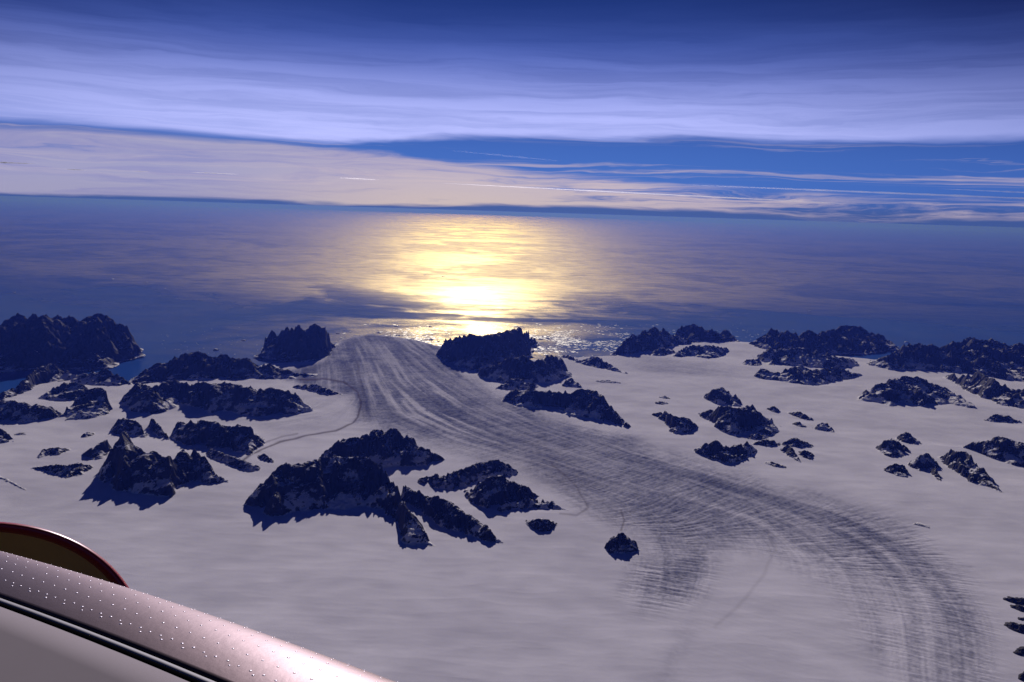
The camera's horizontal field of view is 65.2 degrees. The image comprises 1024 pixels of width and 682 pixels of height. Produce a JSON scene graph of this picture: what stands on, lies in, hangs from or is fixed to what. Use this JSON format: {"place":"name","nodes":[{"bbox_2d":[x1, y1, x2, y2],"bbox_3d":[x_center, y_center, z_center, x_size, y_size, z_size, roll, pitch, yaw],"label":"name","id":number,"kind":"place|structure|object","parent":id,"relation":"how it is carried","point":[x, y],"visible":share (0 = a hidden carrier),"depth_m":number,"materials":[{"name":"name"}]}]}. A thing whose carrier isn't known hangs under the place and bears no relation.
{"place":"outdoors","nodes":[
{"label":"outdoors","id":0,"kind":"place"},
{"bbox_2d":[0,429,14,442],"bbox_3d":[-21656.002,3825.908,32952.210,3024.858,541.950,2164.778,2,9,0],"label":"rocky peak","id":1,"kind":"structure","parent":0,"point":[5,437],"depth_m":32759.40,"materials":[{"name":"grey stone"}]},
{"bbox_2d":[0,400,62,422],"bbox_3d":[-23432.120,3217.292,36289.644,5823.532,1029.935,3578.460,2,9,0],"label":"rocky peak","id":2,"kind":"structure","parent":0,"point":[20,412],"depth_m":36095.38,"materials":[{"name":"grey stone"}]},
{"bbox_2d":[0,364,74,399],"bbox_3d":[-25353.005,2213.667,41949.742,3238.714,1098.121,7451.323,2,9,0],"label":"rocky peak","id":3,"kind":"structure","parent":0,"point":[49,373],"depth_m":43153.37,"materials":[{"name":"grey stone"}]},
{"bbox_2d":[37,382,87,400],"bbox_3d":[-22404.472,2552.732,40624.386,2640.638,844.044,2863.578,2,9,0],"label":"rocky peak","id":4,"kind":"structure","parent":0,"point":[63,391],"depth_m":40135.60,"materials":[{"name":"grey stone"}]},
{"bbox_2d":[64,387,112,420],"bbox_3d":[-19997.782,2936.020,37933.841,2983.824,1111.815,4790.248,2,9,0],"label":"rocky peak","id":5,"kind":"structure","parent":0,"point":[91,403],"depth_m":37404.45,"materials":[{"name":"grey stone"}]},
{"bbox_2d":[71,369,132,385],"bbox_3d":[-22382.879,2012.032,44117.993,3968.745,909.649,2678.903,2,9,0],"label":"rocky peak","id":6,"kind":"structure","parent":0,"point":[105,377],"depth_m":43623.73,"materials":[{"name":"grey stone"}]},
{"bbox_2d":[111,418,147,437],"bbox_3d":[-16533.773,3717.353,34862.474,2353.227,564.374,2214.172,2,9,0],"label":"rocky peak","id":7,"kind":"structure","parent":0,"point":[131,427],"depth_m":34494.59,"materials":[{"name":"grey stone"}]},
{"bbox_2d":[147,418,169,439],"bbox_3d":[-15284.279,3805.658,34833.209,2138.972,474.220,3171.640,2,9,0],"label":"rocky peak","id":8,"kind":"structure","parent":0,"point":[156,428],"depth_m":34492.56,"materials":[{"name":"grey stone"}]},
{"bbox_2d":[95,431,228,497],"bbox_3d":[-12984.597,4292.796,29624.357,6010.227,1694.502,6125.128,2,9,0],"label":"rocky peak","id":9,"kind":"structure","parent":0,"point":[132,466],"depth_m":28356.31,"materials":[{"name":"grey stone"}]},
{"bbox_2d":[0,522,395,681],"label":"airplane","id":10,"kind":"object","parent":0,"point":[71,610],"visible":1,"depth_m":5.16,"materials":[{"name":"grey paint"}]},
{"bbox_2d":[119,380,314,416],"bbox_3d":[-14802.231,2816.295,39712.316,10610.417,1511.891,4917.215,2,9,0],"label":"rocky peak","id":11,"kind":"structure","parent":0,"point":[224,396],"depth_m":38975.06,"materials":[{"name":"grey stone"}]},
{"bbox_2d":[170,420,265,454],"bbox_3d":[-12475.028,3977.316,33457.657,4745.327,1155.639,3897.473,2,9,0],"label":"rocky peak","id":12,"kind":"structure","parent":0,"point":[236,438],"depth_m":33034.43,"materials":[{"name":"grey stone"}]},
{"bbox_2d":[129,351,317,383],"bbox_3d":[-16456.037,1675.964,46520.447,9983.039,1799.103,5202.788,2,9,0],"label":"rocky hill","id":13,"kind":"structure","parent":0,"point":[194,365],"depth_m":45961.91,"materials":[{"name":"grey stone"}]},
{"bbox_2d":[206,449,260,471],"bbox_3d":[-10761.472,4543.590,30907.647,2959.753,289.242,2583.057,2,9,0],"label":"rocky peak","id":14,"kind":"structure","parent":0,"point":[239,463],"depth_m":30452.86,"materials":[{"name":"grey stone"}]},
{"bbox_2d":[242,456,434,547],"bbox_3d":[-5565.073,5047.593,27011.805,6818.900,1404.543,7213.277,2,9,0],"label":"rocky peak","id":15,"kind":"structure","parent":0,"point":[346,483],"depth_m":26936.56,"materials":[{"name":"grey stone"}]},
{"bbox_2d":[321,428,444,468],"bbox_3d":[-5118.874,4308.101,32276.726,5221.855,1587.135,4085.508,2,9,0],"label":"rocky peak","id":16,"kind":"structure","parent":0,"point":[391,447],"depth_m":31440.46,"materials":[{"name":"grey stone"}]},
{"bbox_2d":[401,485,503,543],"bbox_3d":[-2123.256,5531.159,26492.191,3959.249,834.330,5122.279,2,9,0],"label":"rocky peak","id":17,"kind":"structure","parent":0,"point":[443,513],"depth_m":25602.12,"materials":[{"name":"grey stone"}]},
{"bbox_2d":[417,459,518,489],"bbox_3d":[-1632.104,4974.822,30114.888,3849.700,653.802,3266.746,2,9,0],"label":"rocky peak","id":18,"kind":"structure","parent":0,"point":[466,476],"depth_m":29713.51,"materials":[{"name":"grey stone"}]},
{"bbox_2d":[0,335,1023,681],"bbox_3d":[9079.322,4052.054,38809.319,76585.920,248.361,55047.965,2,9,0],"label":"ice sheet","id":19,"kind":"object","parent":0,"point":[830,561],"visible":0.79,"depth_m":25015.80,"materials":[{"name":"white snow"}]},
{"bbox_2d":[0,476,25,490],"bbox_3d":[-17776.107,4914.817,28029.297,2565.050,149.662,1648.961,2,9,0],"label":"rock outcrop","id":20,"kind":"object","parent":19,"relation":"on","point":[9,481],"visible":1,"depth_m":27960.24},
{"bbox_2d":[14,432,26,435],"bbox_3d":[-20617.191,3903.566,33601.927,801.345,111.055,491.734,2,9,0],"label":"rock outcrop","id":21,"kind":"object","parent":19,"relation":"on","point":[19,434],"visible":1,"depth_m":33535.73,"materials":[{"name":"grey stone"}]},
{"bbox_2d":[37,447,70,458],"bbox_3d":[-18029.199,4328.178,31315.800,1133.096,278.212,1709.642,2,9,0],"label":"rock outcrop","id":22,"kind":"object","parent":19,"relation":"on","point":[51,451],"visible":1,"depth_m":31217.12,"materials":[{"name":"grey stone"}]},
{"bbox_2d":[31,463,92,478],"bbox_3d":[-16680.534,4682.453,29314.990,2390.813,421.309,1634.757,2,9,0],"label":"rock outcrop","id":23,"kind":"object","parent":19,"relation":"on","point":[69,471],"visible":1,"depth_m":29223.28,"materials":[{"name":"grey stone"}]},
{"bbox_2d":[81,432,94,437],"bbox_3d":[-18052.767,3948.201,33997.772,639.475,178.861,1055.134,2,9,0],"label":"rock outcrop","id":24,"kind":"object","parent":19,"relation":"on","point":[86,434],"visible":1,"depth_m":33853.14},
{"bbox_2d":[81,440,111,459],"bbox_3d":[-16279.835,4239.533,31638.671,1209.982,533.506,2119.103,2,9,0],"label":"rock outcrop","id":25,"kind":"object","parent":19,"relation":"on","point":[99,450],"visible":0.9,"depth_m":31206.19,"materials":[{"name":"grey stone"}]},
{"bbox_2d":[257,454,273,462],"bbox_3d":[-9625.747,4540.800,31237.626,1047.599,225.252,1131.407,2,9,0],"label":"rock outcrop","id":26,"kind":"object","parent":19,"relation":"on","point":[264,457],"visible":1,"depth_m":31131.41,"materials":[{"name":"grey stone"}]},
{"bbox_2d":[292,384,342,395],"bbox_3d":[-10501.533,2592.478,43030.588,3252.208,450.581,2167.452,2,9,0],"label":"rock outcrop","id":27,"kind":"object","parent":19,"relation":"on","point":[316,388],"visible":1,"depth_m":42835.09,"materials":[{"name":"grey stone"}]},
{"bbox_2d":[435,327,539,371],"bbox_3d":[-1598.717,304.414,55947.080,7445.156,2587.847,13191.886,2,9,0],"label":"rocky mountain top","id":28,"kind":"structure","parent":19,"relation":"in","point":[469,352],"depth_m":53036.43,"materials":[{"name":"grey stone"}]},
{"bbox_2d":[494,378,538,389],"bbox_3d":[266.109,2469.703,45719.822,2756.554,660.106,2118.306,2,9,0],"label":"rock outcrop","id":29,"kind":"object","parent":19,"relation":"on","point":[516,383],"visible":0.94,"depth_m":45301.20,"materials":[{"name":"grey stone"}]},
{"bbox_2d":[525,518,557,531],"bbox_3d":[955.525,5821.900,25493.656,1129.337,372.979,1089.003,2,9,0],"label":"rock outcrop","id":30,"kind":"object","parent":19,"relation":"on","point":[542,525],"visible":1,"depth_m":25321.01,"materials":[{"name":"black stone"}]},
{"bbox_2d":[561,378,581,387],"bbox_3d":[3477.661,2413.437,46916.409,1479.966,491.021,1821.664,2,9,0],"label":"rock outcrop","id":31,"kind":"object","parent":19,"relation":"on","point":[570,382],"visible":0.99,"depth_m":46461.44,"materials":[{"name":"grey stone"}]},
{"bbox_2d":[595,380,619,382],"bbox_3d":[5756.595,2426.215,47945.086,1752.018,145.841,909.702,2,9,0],"label":"rock outcrop","id":32,"kind":"object","parent":19,"relation":"on","point":[606,381],"visible":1,"depth_m":47819.00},
{"bbox_2d":[604,532,640,553],"bbox_3d":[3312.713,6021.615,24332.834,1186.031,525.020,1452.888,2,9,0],"label":"rock outcrop","id":33,"kind":"object","parent":19,"relation":"on","point":[622,542],"visible":1,"depth_m":23929.20,"materials":[{"name":"black stone"}]},
{"bbox_2d":[655,401,668,404],"bbox_3d":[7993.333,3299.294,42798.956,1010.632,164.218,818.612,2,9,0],"label":"rock outcrop","id":34,"kind":"object","parent":19,"relation":"on","point":[661,403],"visible":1,"depth_m":42686.34,"materials":[{"name":"grey stone"}]},
{"bbox_2d":[651,348,674,355],"bbox_3d":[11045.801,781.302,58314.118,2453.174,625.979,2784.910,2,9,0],"label":"rock outcrop","id":35,"kind":"object","parent":19,"relation":"on","point":[660,352],"visible":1,"depth_m":57922.27,"materials":[{"name":"grey stone"}]},
{"bbox_2d":[672,345,729,357],"bbox_3d":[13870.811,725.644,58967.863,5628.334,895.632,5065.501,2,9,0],"label":"rock outcrop","id":36,"kind":"object","parent":19,"relation":"on","point":[707,351],"visible":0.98,"depth_m":58386.69,"materials":[{"name":"grey stone"}]},
{"bbox_2d":[742,359,761,365],"bbox_3d":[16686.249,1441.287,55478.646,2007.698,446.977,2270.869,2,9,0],"label":"rock outcrop","id":37,"kind":"object","parent":19,"relation":"on","point":[753,362],"visible":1,"depth_m":55091.87,"materials":[{"name":"grey stone"}]},
{"bbox_2d":[745,433,769,439],"bbox_3d":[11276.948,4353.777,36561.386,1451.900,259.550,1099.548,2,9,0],"label":"rock outcrop","id":38,"kind":"object","parent":19,"relation":"on","point":[755,436],"visible":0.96,"depth_m":36470.50,"materials":[{"name":"grey stone"}]},
{"bbox_2d":[751,439,780,446],"bbox_3d":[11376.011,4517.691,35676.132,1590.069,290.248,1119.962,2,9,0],"label":"rock outcrop","id":39,"kind":"object","parent":19,"relation":"on","point":[768,443],"visible":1,"depth_m":35513.83,"materials":[{"name":"grey stone"}]},
{"bbox_2d":[765,406,780,412],"bbox_3d":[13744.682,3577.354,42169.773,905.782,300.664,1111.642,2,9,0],"label":"rock outcrop","id":40,"kind":"object","parent":19,"relation":"on","point":[774,409],"visible":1,"depth_m":42008.22,"materials":[{"name":"grey stone"}]},
{"bbox_2d":[765,461,786,467],"bbox_3d":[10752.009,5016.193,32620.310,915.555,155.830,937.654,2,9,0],"label":"rock outcrop","id":41,"kind":"object","parent":19,"relation":"on","point":[771,463],"visible":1,"depth_m":32463.88,"materials":[{"name":"grey stone"}]},
{"bbox_2d":[779,445,800,462],"bbox_3d":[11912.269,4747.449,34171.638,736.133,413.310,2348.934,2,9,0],"label":"rocky peak","id":42,"kind":"structure","parent":19,"relation":"on","point":[789,451],"depth_m":34078.09,"materials":[{"name":"grey stone"}]},
{"bbox_2d":[781,438,812,447],"bbox_3d":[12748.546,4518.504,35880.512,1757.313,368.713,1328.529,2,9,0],"label":"rocky peak","id":43,"kind":"structure","parent":19,"relation":"on","point":[794,442],"depth_m":35637.44,"materials":[{"name":"grey stone"}]},
{"bbox_2d":[792,422,806,426],"bbox_3d":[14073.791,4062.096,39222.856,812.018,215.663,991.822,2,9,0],"label":"rock outcrop","id":44,"kind":"object","parent":19,"relation":"on","point":[799,424],"visible":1,"depth_m":39113.07,"materials":[{"name":"grey stone"}]},
{"bbox_2d":[787,411,813,420],"bbox_3d":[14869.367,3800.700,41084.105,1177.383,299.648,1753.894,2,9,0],"label":"rock outcrop","id":45,"kind":"object","parent":19,"relation":"on","point":[800,415],"visible":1,"depth_m":40925.11,"materials":[{"name":"grey stone"}]},
{"bbox_2d":[798,450,814,460],"bbox_3d":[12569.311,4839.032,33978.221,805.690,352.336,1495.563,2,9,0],"label":"rocky peak","id":46,"kind":"structure","parent":19,"relation":"on","point":[806,454],"depth_m":33971.15,"materials":[{"name":"grey stone"}]},
{"bbox_2d":[814,423,834,432],"bbox_3d":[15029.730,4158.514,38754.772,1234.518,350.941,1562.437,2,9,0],"label":"rock outcrop","id":47,"kind":"object","parent":19,"relation":"on","point":[826,427],"visible":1,"depth_m":38533.25,"materials":[{"name":"grey stone"}]},
{"bbox_2d":[883,463,910,477],"bbox_3d":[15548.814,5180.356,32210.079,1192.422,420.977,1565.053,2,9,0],"label":"rocky peak","id":48,"kind":"structure","parent":19,"relation":"on","point":[896,469],"depth_m":32126.66,"materials":[{"name":"grey stone"}]},
{"bbox_2d":[914,522,929,527],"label":"rock outcrop","id":49,"kind":"object","parent":19,"relation":"on","point":[921,524],"visible":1,"depth_m":26658.03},
{"bbox_2d":[930,467,941,480],"bbox_3d":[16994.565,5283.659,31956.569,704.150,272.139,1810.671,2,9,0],"label":"rock outcrop","id":50,"kind":"object","parent":19,"relation":"on","point":[934,472],"visible":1,"depth_m":31957.58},
{"bbox_2d":[985,414,1021,422],"bbox_3d":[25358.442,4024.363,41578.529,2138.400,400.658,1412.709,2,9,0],"label":"rock outcrop","id":51,"kind":"object","parent":19,"relation":"on","point":[997,418],"visible":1,"depth_m":41354.57,"materials":[{"name":"grey stone"}]},
{"bbox_2d":[1003,596,1023,604],"bbox_3d":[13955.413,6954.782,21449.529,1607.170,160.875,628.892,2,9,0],"label":"rock outcrop","id":52,"kind":"object","parent":19,"relation":"on","point":[1017,600],"visible":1,"depth_m":21392.84,"materials":[{"name":"black stone"}]},
{"bbox_2d":[1004,622,1023,632],"bbox_3d":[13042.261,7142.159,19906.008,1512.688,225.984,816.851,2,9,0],"label":"rock outcrop","id":53,"kind":"object","parent":19,"relation":"on","point":[1016,627],"visible":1,"depth_m":19900.54,"materials":[{"name":"black stone"}]},
{"bbox_2d":[1010,604,1023,611],"bbox_3d":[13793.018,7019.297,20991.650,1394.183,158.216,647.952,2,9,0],"label":"rock outcrop","id":54,"kind":"object","parent":19,"relation":"on","point":[1018,607],"visible":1,"depth_m":20992.15,"materials":[{"name":"black stone"}]},
{"bbox_2d":[1013,646,1023,656],"bbox_3d":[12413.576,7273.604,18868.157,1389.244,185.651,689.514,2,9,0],"label":"rock outcrop","id":55,"kind":"object","parent":19,"relation":"on","point":[1019,651],"visible":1,"depth_m":18776.60,"materials":[{"name":"black stone"}]},
{"bbox_2d":[1018,671,1023,681],"bbox_3d":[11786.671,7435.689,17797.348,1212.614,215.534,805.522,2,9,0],"label":"rock outcrop","id":56,"kind":"object","parent":19,"relation":"on","point":[1021,676],"visible":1,"depth_m":17732.63,"materials":[{"name":"black stone"}]},
{"bbox_2d":[0,201,1023,392],"bbox_3d":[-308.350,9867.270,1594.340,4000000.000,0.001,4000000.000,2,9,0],"label":"sea","id":57,"kind":"structure","parent":0,"point":[221,275],"depth_m":123727.59,"materials":[{"name":"liquid"}]},
{"bbox_2d":[0,313,144,371],"bbox_3d":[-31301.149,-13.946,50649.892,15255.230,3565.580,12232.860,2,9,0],"label":"rocky headland","id":58,"kind":"structure","parent":57,"relation":"in","point":[90,343],"depth_m":48700.35,"materials":[{"name":"grey stone"}]},
{"bbox_2d":[255,324,338,361],"bbox_3d":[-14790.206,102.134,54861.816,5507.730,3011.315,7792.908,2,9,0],"label":"rocky island","id":59,"kind":"structure","parent":57,"relation":"in","point":[298,343],"depth_m":53000.77,"materials":[{"name":"grey stone"}]},
{"bbox_2d":[163,323,737,362],"bbox_3d":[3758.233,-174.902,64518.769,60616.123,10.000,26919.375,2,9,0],"label":"brash ice","id":60,"kind":"structure","parent":57,"relation":"on","point":[536,337],"depth_m":63833.74,"materials":[{"name":"white ice"}]},
{"bbox_2d":[0,0,1023,232],"label":"sky","id":61,"kind":"structure","parent":0,"point":[905,114],"materials":[{"name":"blue"}]},
{"bbox_2d":[462,475,568,511],"bbox_3d":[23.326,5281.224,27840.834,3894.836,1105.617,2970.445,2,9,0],"label":"rocky peak","id":62,"kind":"structure","parent":0,"point":[503,492],"depth_m":27443.47,"materials":[{"name":"grey stone"}]},
{"bbox_2d":[477,355,572,383],"bbox_3d":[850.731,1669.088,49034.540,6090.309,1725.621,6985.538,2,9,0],"label":"rocky peak","id":63,"kind":"structure","parent":0,"point":[550,369],"depth_m":48070.73,"materials":[{"name":"grey stone"}]},
{"bbox_2d":[501,385,631,427],"bbox_3d":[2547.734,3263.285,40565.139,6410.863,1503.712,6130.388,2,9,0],"label":"rocky peak","id":64,"kind":"structure","parent":0,"point":[584,403],"depth_m":40800.28,"materials":[{"name":"grey stone"}]},
{"bbox_2d":[560,355,628,373],"bbox_3d":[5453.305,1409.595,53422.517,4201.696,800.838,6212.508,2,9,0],"label":"rocky peak","id":65,"kind":"structure","parent":0,"point":[594,361],"depth_m":52920.05,"materials":[{"name":"grey stone"}]},
{"bbox_2d":[610,327,692,354],"bbox_3d":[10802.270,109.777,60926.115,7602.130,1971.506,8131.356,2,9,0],"label":"rocky peak","id":66,"kind":"structure","parent":0,"point":[652,339],"depth_m":59943.26,"materials":[{"name":"grey stone"}]},
{"bbox_2d":[651,411,698,433],"bbox_3d":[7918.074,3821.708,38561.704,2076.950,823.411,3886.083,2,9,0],"label":"rocky peak","id":67,"kind":"structure","parent":0,"point":[678,425],"depth_m":37659.90,"materials":[{"name":"grey stone"}]},
{"bbox_2d":[674,324,739,342],"bbox_3d":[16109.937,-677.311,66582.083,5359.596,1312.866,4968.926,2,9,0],"label":"rocky peak","id":68,"kind":"structure","parent":0,"point":[693,332],"depth_m":65718.28,"materials":[{"name":"grey stone"}]},
{"bbox_2d":[703,387,742,406],"bbox_3d":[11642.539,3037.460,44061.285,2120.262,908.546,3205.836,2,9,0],"label":"rocky peak","id":69,"kind":"structure","parent":0,"point":[721,396],"depth_m":43524.72,"materials":[{"name":"grey stone"}]},
{"bbox_2d":[692,440,757,463],"bbox_3d":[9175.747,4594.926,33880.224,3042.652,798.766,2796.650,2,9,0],"label":"rocky peak","id":70,"kind":"structure","parent":0,"point":[717,450],"depth_m":33560.56,"materials":[{"name":"grey stone"}]},
{"bbox_2d":[697,404,781,436],"bbox_3d":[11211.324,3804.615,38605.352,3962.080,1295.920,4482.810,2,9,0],"label":"rocky peak","id":71,"kind":"structure","parent":0,"point":[734,421],"depth_m":38080.59,"materials":[{"name":"grey stone"}]},
{"bbox_2d":[752,347,859,367],"bbox_3d":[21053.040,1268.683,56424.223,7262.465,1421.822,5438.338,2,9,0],"label":"rocky peak","id":72,"kind":"structure","parent":0,"point":[804,357],"depth_m":55624.48,"materials":[{"name":"grey stone"}]},
{"bbox_2d":[754,366,861,384],"bbox_3d":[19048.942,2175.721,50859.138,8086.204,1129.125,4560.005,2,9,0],"label":"rocky peak","id":73,"kind":"structure","parent":0,"point":[804,375],"depth_m":50359.10,"materials":[{"name":"grey stone"}]},
{"bbox_2d":[748,325,898,354],"bbox_3d":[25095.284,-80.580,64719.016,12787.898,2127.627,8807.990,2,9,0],"label":"rocky peak","id":74,"kind":"structure","parent":0,"point":[847,340],"depth_m":62747.81,"materials":[{"name":"grey stone"}]},
{"bbox_2d":[875,438,910,456],"bbox_3d":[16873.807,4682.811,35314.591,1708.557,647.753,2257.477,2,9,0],"label":"rocky peak","id":75,"kind":"structure","parent":0,"point":[891,447],"depth_m":35074.14,"materials":[{"name":"grey stone"}]},
{"bbox_2d":[895,432,921,444],"bbox_3d":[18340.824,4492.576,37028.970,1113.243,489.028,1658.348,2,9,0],"label":"rocky peak","id":76,"kind":"structure","parent":0,"point":[906,437],"depth_m":36809.26,"materials":[{"name":"grey stone"}]},
{"bbox_2d":[857,375,975,407],"bbox_3d":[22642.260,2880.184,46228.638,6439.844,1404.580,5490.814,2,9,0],"label":"rocky peak","id":77,"kind":"structure","parent":0,"point":[916,390],"depth_m":45358.76,"materials":[{"name":"grey stone"}]},
{"bbox_2d":[907,453,939,471],"bbox_3d":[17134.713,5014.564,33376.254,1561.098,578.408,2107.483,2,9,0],"label":"rocky peak","id":78,"kind":"structure","parent":0,"point":[926,461],"depth_m":33010.65,"materials":[{"name":"grey stone"}]},
{"bbox_2d":[866,337,1023,381],"bbox_3d":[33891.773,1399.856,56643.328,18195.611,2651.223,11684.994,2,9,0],"label":"rocky peak","id":79,"kind":"structure","parent":0,"point":[991,357],"depth_m":55918.96,"materials":[{"name":"grey stone"}]},
{"bbox_2d":[938,449,1003,492],"bbox_3d":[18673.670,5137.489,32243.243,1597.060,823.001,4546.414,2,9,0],"label":"rocky peak","id":80,"kind":"structure","parent":0,"point":[962,463],"depth_m":32310.76,"materials":[{"name":"grey stone"}]},
{"bbox_2d":[943,371,1023,408],"bbox_3d":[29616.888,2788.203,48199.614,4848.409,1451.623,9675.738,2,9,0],"label":"rocky peak","id":81,"kind":"structure","parent":0,"point":[979,384],"depth_m":46951.82,"materials":[{"name":"grey stone"}]},
{"bbox_2d":[962,436,1023,466],"bbox_3d":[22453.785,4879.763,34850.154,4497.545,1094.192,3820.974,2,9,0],"label":"rocky peak","id":82,"kind":"structure","parent":0,"point":[1008,451],"depth_m":34819.79,"materials":[{"name":"grey stone"}]}
]}

